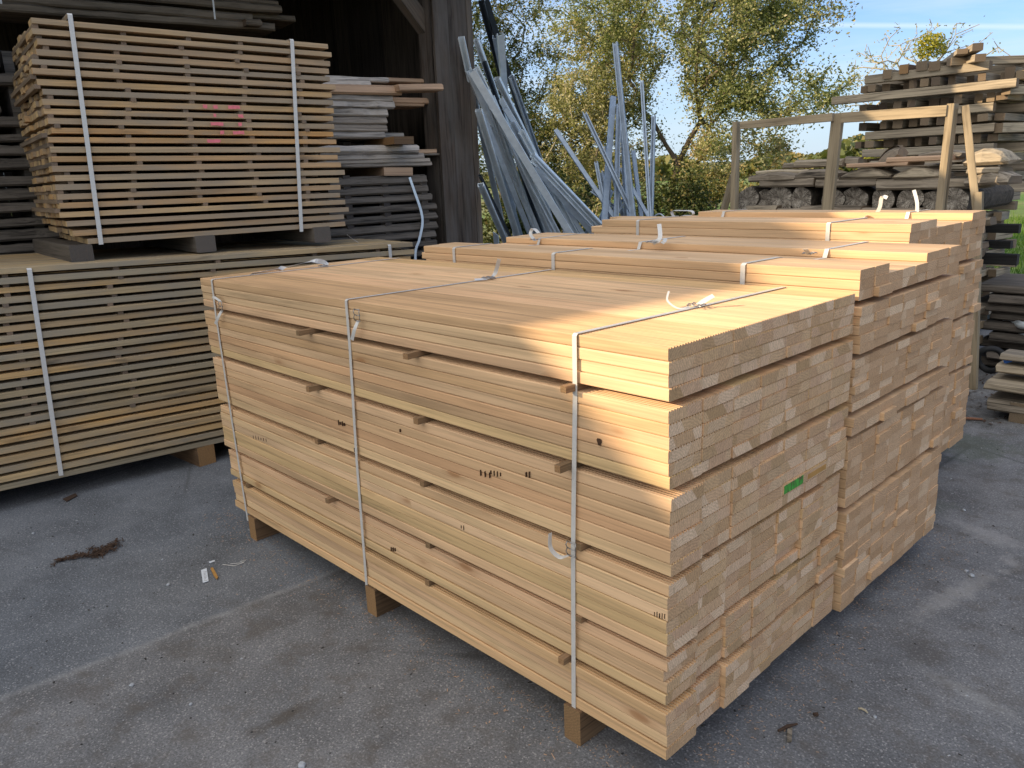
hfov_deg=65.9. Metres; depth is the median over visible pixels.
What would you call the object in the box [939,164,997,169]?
rough plank
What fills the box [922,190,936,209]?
log
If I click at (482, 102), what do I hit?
steel profile
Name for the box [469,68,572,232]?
steel profile
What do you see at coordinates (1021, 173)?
old timber
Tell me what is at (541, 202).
steel profile
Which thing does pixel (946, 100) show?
old timber
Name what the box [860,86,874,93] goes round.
old timber
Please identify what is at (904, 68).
old timber
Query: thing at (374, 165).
rough plank
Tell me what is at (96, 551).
bark litter
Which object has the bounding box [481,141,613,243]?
shrub
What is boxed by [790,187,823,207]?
log
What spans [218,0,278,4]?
plank
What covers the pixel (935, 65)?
old timber
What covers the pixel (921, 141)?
old timber
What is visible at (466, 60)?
steel profile
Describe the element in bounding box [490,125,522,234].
steel profile
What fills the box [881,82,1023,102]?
old timber
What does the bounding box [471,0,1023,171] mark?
sky
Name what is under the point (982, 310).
rough plank
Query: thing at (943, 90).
old timber
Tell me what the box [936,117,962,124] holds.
old timber
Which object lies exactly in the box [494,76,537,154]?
steel profile
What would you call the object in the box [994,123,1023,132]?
old timber
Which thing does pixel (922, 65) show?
old timber
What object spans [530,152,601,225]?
steel profile
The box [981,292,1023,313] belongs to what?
plank
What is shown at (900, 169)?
old timber
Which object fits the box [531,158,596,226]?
steel profile
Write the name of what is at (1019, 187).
old timber
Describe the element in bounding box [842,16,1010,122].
bare tree
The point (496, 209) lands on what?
steel profile
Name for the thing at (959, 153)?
rough plank
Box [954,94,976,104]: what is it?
old timber
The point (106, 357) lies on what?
stickered stack
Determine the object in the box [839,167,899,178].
rough plank
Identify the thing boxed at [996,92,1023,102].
old timber
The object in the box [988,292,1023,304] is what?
plank
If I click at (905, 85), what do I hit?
old timber
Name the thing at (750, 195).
log
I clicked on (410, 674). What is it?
grit
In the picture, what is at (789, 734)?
wood chip
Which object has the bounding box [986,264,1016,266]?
old timber
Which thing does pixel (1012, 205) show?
old timber
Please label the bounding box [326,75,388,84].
rough plank
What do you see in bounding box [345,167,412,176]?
support block
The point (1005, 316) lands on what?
plank
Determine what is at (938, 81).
old timber
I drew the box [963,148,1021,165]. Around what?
rough plank
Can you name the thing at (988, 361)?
plank
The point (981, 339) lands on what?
rough plank
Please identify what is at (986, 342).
plank
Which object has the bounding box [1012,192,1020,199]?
old timber
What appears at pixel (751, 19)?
apple tree
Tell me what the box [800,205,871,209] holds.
rough plank
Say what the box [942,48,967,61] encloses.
old timber
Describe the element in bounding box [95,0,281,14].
plank
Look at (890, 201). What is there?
log
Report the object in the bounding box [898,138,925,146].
old timber
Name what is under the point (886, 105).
old timber
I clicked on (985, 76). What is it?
old timber
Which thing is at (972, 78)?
old timber
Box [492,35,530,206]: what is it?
steel profile
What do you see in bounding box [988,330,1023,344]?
plank
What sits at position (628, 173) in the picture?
steel profile
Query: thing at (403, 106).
plank
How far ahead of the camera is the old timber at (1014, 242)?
7.65 m
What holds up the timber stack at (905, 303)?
on the yard ground at (934, 654)
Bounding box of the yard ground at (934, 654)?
[0,320,1023,767]
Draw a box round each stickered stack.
[0,235,414,490]
[11,13,348,261]
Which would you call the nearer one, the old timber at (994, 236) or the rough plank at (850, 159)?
the rough plank at (850, 159)
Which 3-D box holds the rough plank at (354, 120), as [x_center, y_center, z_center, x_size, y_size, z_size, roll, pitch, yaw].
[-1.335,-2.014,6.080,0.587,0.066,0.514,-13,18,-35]
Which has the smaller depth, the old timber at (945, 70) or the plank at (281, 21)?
the plank at (281, 21)
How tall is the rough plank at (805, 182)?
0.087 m
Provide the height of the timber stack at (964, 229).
1.511 m
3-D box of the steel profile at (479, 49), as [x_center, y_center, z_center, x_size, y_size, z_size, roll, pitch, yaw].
[0.233,-1.842,8.089,0.046,0.033,4.049,6,-25,20]
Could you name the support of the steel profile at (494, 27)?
on the yard ground at (934, 654)
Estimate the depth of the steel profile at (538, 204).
7.36 m
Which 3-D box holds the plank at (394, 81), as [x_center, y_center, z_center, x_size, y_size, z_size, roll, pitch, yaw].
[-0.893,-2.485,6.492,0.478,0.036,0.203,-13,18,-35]
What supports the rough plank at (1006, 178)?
on the rough plank at (956, 182)
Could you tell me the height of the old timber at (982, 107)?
0.077 m
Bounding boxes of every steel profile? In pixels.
[458,36,507,236]
[465,67,540,233]
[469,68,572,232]
[473,38,545,232]
[473,66,560,232]
[475,108,519,235]
[478,0,499,76]
[478,174,510,236]
[478,183,506,242]
[481,77,552,232]
[482,60,543,232]
[483,112,532,233]
[485,0,552,215]
[487,89,535,233]
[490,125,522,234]
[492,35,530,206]
[493,95,551,232]
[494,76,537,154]
[497,32,515,235]
[499,96,578,232]
[502,107,584,232]
[508,74,562,230]
[509,121,553,199]
[518,130,577,232]
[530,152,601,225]
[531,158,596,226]
[535,164,593,233]
[537,187,552,216]
[554,129,613,216]
[582,112,628,211]
[590,190,613,208]
[594,161,602,194]
[600,171,610,218]
[601,95,615,220]
[604,146,623,215]
[609,178,610,205]
[612,41,635,215]
[613,104,620,216]
[620,167,647,215]
[621,134,625,215]
[622,144,629,215]
[631,150,642,215]
[640,80,651,215]
[650,115,655,215]
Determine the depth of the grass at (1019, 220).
15.31 m
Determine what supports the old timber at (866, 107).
on the old timber
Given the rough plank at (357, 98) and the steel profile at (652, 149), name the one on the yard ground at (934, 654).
the steel profile at (652, 149)
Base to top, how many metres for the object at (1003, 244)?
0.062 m
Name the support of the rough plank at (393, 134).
on the spacer block at (400, 140)
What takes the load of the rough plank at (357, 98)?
on the rough plank at (368, 105)
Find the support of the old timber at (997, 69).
on the old timber at (864, 89)
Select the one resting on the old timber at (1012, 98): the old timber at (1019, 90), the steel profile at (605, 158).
the old timber at (1019, 90)
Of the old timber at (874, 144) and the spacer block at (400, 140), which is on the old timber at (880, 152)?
the old timber at (874, 144)
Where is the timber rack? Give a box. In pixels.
[720,103,983,389]
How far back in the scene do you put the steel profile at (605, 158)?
8.27 m
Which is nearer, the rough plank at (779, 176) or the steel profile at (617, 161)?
the rough plank at (779, 176)
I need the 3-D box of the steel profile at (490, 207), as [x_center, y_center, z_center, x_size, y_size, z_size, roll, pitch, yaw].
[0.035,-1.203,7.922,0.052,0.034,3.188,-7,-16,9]
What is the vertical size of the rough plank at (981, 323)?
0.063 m
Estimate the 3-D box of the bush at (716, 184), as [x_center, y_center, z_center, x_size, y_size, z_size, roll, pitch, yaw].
[7.798,-7.713,30.588,2.209,2.041,3.043,-16,20,-42]
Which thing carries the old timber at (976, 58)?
on the old timber at (996, 60)
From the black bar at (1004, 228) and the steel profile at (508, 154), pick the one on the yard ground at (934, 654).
the steel profile at (508, 154)
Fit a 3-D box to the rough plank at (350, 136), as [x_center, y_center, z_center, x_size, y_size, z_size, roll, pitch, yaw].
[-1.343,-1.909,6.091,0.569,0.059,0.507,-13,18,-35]
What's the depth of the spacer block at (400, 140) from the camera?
6.03 m
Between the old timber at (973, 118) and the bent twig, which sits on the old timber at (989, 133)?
the old timber at (973, 118)
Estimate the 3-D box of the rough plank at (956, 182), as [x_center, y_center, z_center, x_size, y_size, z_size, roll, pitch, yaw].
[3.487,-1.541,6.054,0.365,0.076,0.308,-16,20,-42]
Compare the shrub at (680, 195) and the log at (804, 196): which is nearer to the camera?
the log at (804, 196)
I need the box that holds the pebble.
[298,761,305,767]
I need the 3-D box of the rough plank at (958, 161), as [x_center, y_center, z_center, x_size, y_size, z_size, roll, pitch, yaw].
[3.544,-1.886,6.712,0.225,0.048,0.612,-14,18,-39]
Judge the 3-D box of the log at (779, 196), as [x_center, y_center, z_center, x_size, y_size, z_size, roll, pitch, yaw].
[2.776,-1.769,7.397,1.095,0.238,0.250,-16,20,-42]
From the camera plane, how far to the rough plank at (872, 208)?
6.29 m
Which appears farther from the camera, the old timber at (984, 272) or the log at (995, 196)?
the old timber at (984, 272)
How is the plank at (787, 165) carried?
on the rough plank at (781, 170)
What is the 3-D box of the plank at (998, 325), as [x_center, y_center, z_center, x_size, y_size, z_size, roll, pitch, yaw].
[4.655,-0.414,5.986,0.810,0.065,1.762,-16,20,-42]
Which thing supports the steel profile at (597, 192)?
on the yard ground at (934, 654)
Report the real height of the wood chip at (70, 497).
0.003 m
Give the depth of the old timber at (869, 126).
8.27 m
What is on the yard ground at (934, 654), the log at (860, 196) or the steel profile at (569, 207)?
the steel profile at (569, 207)
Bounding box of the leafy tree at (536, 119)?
[471,0,594,242]
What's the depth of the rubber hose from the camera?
5.88 m
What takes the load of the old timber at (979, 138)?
on the old timber
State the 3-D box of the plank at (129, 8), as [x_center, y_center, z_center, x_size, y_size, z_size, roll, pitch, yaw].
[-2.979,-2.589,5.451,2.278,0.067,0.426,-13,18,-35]
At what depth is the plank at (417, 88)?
6.07 m
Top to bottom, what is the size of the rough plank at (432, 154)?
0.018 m
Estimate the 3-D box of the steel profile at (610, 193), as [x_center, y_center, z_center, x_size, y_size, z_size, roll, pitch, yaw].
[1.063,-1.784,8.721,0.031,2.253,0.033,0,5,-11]
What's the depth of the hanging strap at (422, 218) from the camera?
6.36 m
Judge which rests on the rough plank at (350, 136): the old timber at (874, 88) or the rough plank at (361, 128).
the rough plank at (361, 128)
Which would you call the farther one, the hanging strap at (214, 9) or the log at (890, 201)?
the log at (890, 201)
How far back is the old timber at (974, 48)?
7.08 m
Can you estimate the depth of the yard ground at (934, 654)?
2.83 m
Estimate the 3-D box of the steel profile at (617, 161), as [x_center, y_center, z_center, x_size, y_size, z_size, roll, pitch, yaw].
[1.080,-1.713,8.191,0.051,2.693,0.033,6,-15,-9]
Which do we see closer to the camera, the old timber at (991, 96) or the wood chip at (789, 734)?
the wood chip at (789, 734)
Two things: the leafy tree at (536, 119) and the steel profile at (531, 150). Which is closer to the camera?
the steel profile at (531, 150)
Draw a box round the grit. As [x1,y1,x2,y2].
[2,416,1020,767]
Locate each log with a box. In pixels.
[738,186,771,209]
[758,189,770,204]
[767,187,796,207]
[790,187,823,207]
[821,187,850,204]
[844,186,875,205]
[872,190,903,207]
[896,190,933,207]
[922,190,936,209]
[947,185,1013,209]
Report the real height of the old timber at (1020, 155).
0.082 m
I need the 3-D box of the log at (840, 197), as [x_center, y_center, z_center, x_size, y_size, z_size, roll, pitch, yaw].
[3.116,-1.672,7.064,1.086,0.186,0.209,-16,20,-42]
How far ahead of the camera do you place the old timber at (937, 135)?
8.09 m
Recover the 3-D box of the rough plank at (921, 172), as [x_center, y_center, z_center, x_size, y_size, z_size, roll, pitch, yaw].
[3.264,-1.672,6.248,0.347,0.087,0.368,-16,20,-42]
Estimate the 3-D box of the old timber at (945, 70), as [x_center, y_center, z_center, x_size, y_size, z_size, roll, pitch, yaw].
[3.982,-2.995,7.607,0.087,0.079,1.130,-16,19,-41]
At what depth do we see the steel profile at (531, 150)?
7.30 m
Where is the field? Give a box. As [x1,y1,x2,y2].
[481,178,1023,273]
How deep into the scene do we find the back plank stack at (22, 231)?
5.33 m
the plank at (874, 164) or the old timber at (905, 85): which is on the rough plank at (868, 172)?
the plank at (874, 164)
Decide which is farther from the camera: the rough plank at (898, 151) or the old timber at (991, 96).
the old timber at (991, 96)
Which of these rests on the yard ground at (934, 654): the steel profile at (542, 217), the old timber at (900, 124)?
the steel profile at (542, 217)
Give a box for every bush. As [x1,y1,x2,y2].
[538,56,665,231]
[686,160,750,209]
[724,156,807,192]
[855,140,883,169]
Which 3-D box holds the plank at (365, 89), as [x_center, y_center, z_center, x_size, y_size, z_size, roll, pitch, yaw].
[-1.251,-2.232,6.051,0.673,0.071,0.505,-13,18,-35]
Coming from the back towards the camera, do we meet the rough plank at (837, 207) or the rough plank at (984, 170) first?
the rough plank at (837, 207)
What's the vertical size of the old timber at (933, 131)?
0.076 m
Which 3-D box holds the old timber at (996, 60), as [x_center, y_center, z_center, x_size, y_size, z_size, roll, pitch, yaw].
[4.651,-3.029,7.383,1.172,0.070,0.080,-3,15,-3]
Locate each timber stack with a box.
[422,224,960,611]
[591,190,985,451]
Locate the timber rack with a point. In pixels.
(949, 112)
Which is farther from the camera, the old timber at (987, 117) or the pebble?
the old timber at (987, 117)
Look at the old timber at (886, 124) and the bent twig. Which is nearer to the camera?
the bent twig
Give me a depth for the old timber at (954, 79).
7.51 m
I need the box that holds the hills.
[480,151,1023,174]
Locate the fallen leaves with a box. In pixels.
[966,374,1005,424]
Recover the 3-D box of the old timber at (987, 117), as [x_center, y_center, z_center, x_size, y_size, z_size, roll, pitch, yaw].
[5.028,-2.663,7.948,0.089,0.066,1.938,9,19,44]
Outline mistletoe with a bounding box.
[913,32,950,60]
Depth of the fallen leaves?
5.30 m
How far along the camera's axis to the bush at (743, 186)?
26.62 m
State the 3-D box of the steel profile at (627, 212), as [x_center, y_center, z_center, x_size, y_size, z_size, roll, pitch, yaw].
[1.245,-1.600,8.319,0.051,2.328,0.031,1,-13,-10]
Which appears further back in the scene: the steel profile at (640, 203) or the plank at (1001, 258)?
the steel profile at (640, 203)
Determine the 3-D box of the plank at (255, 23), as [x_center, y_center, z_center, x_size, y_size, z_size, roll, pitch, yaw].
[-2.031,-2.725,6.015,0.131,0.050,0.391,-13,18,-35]
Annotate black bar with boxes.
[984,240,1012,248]
[985,223,1021,232]
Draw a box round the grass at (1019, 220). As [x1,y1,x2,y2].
[989,211,1023,273]
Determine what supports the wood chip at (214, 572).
on the yard ground at (934, 654)
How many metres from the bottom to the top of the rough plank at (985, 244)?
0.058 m
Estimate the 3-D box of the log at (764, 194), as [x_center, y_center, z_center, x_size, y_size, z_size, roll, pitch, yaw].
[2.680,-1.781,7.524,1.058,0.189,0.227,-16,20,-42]
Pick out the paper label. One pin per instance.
(204, 575)
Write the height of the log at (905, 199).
0.202 m
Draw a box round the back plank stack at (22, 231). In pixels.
[0,51,95,254]
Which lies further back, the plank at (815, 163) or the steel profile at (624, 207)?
the steel profile at (624, 207)
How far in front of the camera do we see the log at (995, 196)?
6.20 m
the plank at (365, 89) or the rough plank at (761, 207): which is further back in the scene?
the rough plank at (761, 207)
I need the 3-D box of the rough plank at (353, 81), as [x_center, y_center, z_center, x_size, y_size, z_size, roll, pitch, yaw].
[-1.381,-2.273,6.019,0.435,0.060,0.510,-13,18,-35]
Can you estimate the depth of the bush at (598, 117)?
12.14 m
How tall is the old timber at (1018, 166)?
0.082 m
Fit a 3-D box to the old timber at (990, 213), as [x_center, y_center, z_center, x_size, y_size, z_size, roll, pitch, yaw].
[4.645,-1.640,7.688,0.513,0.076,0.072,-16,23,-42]
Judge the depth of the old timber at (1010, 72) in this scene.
7.28 m
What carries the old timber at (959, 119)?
on the old timber at (989, 133)
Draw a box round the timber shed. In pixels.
[0,0,482,253]
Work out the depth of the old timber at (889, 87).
7.97 m
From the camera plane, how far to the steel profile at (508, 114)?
7.45 m
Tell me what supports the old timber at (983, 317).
on the yard ground at (934, 654)
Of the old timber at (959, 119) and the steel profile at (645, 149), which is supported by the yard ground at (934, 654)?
the steel profile at (645, 149)
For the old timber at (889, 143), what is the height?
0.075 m
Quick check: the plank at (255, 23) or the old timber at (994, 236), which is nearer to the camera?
the plank at (255, 23)
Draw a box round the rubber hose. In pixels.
[979,346,1003,373]
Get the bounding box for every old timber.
[831,78,1018,104]
[855,142,905,148]
[858,165,999,171]
[859,104,878,110]
[859,123,891,130]
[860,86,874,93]
[862,143,996,156]
[863,162,1023,170]
[864,60,992,83]
[864,141,883,147]
[865,64,1023,85]
[865,123,995,139]
[868,84,883,91]
[873,122,1023,139]
[879,102,895,109]
[880,121,900,129]
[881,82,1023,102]
[881,84,902,91]
[882,69,911,81]
[882,102,1023,120]
[883,132,1023,140]
[884,139,897,147]
[892,120,927,128]
[893,101,911,108]
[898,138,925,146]
[899,64,915,73]
[903,82,908,89]
[907,100,928,106]
[909,79,923,88]
[909,119,941,126]
[910,142,1023,155]
[915,137,964,145]
[916,61,931,70]
[920,78,933,86]
[920,118,943,125]
[928,61,946,70]
[929,98,940,105]
[929,137,942,144]
[931,77,947,85]
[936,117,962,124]
[940,97,953,104]
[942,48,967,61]
[946,55,1023,66]
[948,75,966,84]
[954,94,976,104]
[954,136,986,143]
[957,115,983,123]
[958,102,995,113]
[958,135,964,142]
[963,43,983,56]
[966,53,985,63]
[967,75,978,82]
[971,114,992,122]
[973,134,1014,142]
[974,93,1004,104]
[977,113,1019,122]
[978,72,1000,81]
[980,311,990,314]
[980,315,987,319]
[981,266,993,276]
[981,275,993,281]
[984,201,1017,209]
[985,210,1000,216]
[985,248,1004,252]
[986,92,1017,103]
[986,238,1016,247]
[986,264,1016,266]
[987,133,1023,141]
[987,233,1012,239]
[988,267,1009,276]
[993,210,1009,220]
[994,113,1023,121]
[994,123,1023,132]
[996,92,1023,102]
[1001,84,1023,94]
[1004,66,1023,83]
[1010,181,1023,191]
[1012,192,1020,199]
[1013,152,1023,159]
[1014,170,1023,178]
[1015,70,1023,79]
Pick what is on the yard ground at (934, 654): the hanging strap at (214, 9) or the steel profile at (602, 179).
the steel profile at (602, 179)
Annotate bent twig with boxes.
[777,723,797,731]
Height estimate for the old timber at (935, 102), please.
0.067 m
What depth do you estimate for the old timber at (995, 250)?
7.71 m
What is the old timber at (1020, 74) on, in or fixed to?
on the old timber at (941, 96)
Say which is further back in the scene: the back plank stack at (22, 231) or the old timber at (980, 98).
the old timber at (980, 98)
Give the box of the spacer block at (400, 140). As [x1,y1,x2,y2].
[364,136,413,144]
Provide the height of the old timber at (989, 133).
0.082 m
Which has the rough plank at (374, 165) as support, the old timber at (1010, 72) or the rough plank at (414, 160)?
the rough plank at (414, 160)
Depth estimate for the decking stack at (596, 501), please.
2.43 m
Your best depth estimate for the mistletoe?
17.66 m
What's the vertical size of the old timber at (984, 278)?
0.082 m
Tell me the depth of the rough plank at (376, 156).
6.06 m
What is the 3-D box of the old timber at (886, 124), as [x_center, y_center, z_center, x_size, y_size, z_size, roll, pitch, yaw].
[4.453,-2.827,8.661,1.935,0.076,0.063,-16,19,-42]
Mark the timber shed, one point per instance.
(416, 39)
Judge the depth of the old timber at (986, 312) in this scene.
7.72 m
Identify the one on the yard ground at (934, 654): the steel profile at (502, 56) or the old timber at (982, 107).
the steel profile at (502, 56)
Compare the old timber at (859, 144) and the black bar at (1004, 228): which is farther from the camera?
the old timber at (859, 144)
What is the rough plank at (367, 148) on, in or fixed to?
on the rough plank at (390, 152)
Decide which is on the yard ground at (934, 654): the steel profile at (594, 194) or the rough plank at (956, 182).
the steel profile at (594, 194)
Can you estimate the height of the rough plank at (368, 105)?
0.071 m
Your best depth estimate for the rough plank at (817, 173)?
6.74 m
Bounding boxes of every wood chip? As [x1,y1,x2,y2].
[63,493,76,501]
[210,567,217,578]
[787,728,791,741]
[966,417,982,419]
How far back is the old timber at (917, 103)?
7.74 m
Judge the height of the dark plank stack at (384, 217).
1.723 m
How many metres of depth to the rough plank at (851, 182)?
6.51 m
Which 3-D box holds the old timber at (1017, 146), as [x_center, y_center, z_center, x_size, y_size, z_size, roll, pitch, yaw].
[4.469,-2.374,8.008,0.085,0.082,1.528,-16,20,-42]
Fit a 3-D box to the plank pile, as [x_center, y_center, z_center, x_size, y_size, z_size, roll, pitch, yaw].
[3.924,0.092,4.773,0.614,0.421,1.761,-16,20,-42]
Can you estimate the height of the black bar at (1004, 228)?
0.071 m
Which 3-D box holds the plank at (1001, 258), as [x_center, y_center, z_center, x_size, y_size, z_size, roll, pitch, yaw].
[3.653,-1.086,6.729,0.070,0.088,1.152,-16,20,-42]
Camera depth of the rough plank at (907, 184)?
6.21 m
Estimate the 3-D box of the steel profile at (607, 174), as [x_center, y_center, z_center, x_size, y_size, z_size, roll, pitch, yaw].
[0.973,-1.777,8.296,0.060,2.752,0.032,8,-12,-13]
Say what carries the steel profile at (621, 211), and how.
on the yard ground at (934, 654)
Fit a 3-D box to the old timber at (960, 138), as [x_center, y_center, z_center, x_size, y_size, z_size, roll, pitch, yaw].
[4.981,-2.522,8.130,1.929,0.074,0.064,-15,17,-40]
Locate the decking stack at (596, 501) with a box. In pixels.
[200,257,854,759]
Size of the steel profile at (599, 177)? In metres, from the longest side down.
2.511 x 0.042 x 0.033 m
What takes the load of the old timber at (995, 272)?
on the old timber at (984, 278)
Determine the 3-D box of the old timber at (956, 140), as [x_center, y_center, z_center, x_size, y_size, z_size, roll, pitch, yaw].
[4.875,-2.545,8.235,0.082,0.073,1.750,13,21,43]
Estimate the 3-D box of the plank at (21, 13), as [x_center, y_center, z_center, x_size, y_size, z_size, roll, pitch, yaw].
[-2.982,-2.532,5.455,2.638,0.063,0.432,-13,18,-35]
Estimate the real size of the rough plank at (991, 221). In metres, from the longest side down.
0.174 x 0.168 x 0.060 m
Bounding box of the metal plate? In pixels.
[493,232,498,243]
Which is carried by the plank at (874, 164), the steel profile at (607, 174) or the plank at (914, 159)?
the plank at (914, 159)
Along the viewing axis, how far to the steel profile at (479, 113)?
6.87 m
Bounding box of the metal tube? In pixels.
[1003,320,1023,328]
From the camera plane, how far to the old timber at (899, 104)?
7.82 m
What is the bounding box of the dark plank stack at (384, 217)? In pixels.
[309,174,437,259]
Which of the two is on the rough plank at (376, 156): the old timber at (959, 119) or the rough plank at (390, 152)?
the rough plank at (390, 152)
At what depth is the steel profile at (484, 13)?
6.89 m
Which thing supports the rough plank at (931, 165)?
on the rough plank at (957, 167)
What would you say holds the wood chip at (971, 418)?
on the yard ground at (934, 654)
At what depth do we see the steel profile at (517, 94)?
7.32 m
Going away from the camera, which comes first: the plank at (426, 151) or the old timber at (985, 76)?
the plank at (426, 151)
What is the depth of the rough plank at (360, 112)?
5.91 m
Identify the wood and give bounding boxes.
[480,133,1023,187]
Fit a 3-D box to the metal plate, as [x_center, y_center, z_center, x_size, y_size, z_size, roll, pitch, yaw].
[-0.165,-1.390,9.194,0.012,0.754,0.110,-16,20,-42]
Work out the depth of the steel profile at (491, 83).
6.72 m
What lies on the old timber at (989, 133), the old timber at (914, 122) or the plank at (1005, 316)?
the old timber at (914, 122)
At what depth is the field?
29.01 m
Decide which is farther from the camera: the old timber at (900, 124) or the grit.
the old timber at (900, 124)
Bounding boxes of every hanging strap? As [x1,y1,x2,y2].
[212,0,215,18]
[409,177,423,259]
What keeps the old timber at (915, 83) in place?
on the old timber at (941, 96)
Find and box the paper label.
[201,568,208,582]
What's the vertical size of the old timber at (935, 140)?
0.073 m
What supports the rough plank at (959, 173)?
on the rough plank
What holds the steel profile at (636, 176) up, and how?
on the yard ground at (934, 654)
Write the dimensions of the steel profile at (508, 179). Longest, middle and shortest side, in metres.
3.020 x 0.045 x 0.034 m
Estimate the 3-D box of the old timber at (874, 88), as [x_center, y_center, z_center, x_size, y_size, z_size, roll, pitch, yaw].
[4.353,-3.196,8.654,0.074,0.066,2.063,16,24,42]
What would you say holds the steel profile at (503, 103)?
on the yard ground at (934, 654)
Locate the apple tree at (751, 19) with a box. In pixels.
[517,0,872,200]
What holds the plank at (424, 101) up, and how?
on the plank at (403, 106)
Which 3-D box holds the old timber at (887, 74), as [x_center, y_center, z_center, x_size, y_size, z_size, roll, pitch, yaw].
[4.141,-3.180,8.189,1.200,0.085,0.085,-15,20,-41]
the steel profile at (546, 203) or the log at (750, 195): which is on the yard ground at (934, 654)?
the steel profile at (546, 203)
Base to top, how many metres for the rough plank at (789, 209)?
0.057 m
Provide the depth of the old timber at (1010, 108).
7.58 m
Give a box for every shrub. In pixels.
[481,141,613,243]
[634,154,729,216]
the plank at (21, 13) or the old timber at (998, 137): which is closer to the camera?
the plank at (21, 13)
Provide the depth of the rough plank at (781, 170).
7.15 m
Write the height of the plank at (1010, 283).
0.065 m
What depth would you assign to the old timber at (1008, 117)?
7.35 m
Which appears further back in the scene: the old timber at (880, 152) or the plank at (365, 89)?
the old timber at (880, 152)
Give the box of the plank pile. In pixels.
[983,349,1023,423]
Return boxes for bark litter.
[50,537,123,566]
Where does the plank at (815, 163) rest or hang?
on the rough plank at (817, 173)
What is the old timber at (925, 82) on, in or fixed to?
on the old timber at (943, 90)
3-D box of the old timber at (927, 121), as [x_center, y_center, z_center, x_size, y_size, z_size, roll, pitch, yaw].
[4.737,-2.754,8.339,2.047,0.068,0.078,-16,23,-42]
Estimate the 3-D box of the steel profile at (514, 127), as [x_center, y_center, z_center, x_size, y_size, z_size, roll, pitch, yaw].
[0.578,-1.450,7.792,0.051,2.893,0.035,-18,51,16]
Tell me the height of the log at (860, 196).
0.204 m
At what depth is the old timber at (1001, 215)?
7.52 m
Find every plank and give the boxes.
[0,2,275,37]
[2,0,252,20]
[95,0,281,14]
[191,8,295,29]
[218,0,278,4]
[241,19,262,27]
[309,153,424,162]
[310,158,430,163]
[313,162,431,169]
[319,150,418,155]
[321,116,387,124]
[322,94,392,101]
[323,79,370,84]
[323,108,387,116]
[323,145,418,152]
[324,132,385,141]
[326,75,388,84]
[326,124,387,131]
[327,84,401,96]
[327,101,394,109]
[350,133,403,143]
[381,77,423,84]
[391,103,423,109]
[393,84,443,92]
[393,97,428,104]
[419,149,436,153]
[424,153,439,155]
[746,205,781,209]
[748,172,796,181]
[756,168,824,174]
[759,178,815,186]
[777,208,801,209]
[782,163,793,168]
[794,158,845,168]
[795,169,847,178]
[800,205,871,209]
[815,178,885,186]
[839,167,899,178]
[845,156,863,164]
[846,162,924,167]
[861,207,925,209]
[876,176,956,189]
[878,145,908,169]
[886,155,964,162]
[892,167,954,178]
[895,158,966,166]
[897,162,957,166]
[918,150,965,157]
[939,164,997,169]
[949,178,995,188]
[951,171,967,175]
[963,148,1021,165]
[964,171,1022,185]
[966,166,1013,173]
[969,306,985,313]
[979,335,982,343]
[979,335,1023,350]
[980,320,984,328]
[981,273,1023,294]
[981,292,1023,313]
[981,318,1023,332]
[981,352,999,365]
[982,241,988,248]
[982,253,1019,265]
[985,216,996,225]
[986,348,1007,359]
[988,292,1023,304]
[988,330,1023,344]
[990,311,1023,321]
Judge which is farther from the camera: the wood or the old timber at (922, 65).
the wood
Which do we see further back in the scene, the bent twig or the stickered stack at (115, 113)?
the stickered stack at (115, 113)
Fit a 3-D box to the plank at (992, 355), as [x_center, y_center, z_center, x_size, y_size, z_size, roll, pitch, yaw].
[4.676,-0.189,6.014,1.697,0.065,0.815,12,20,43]

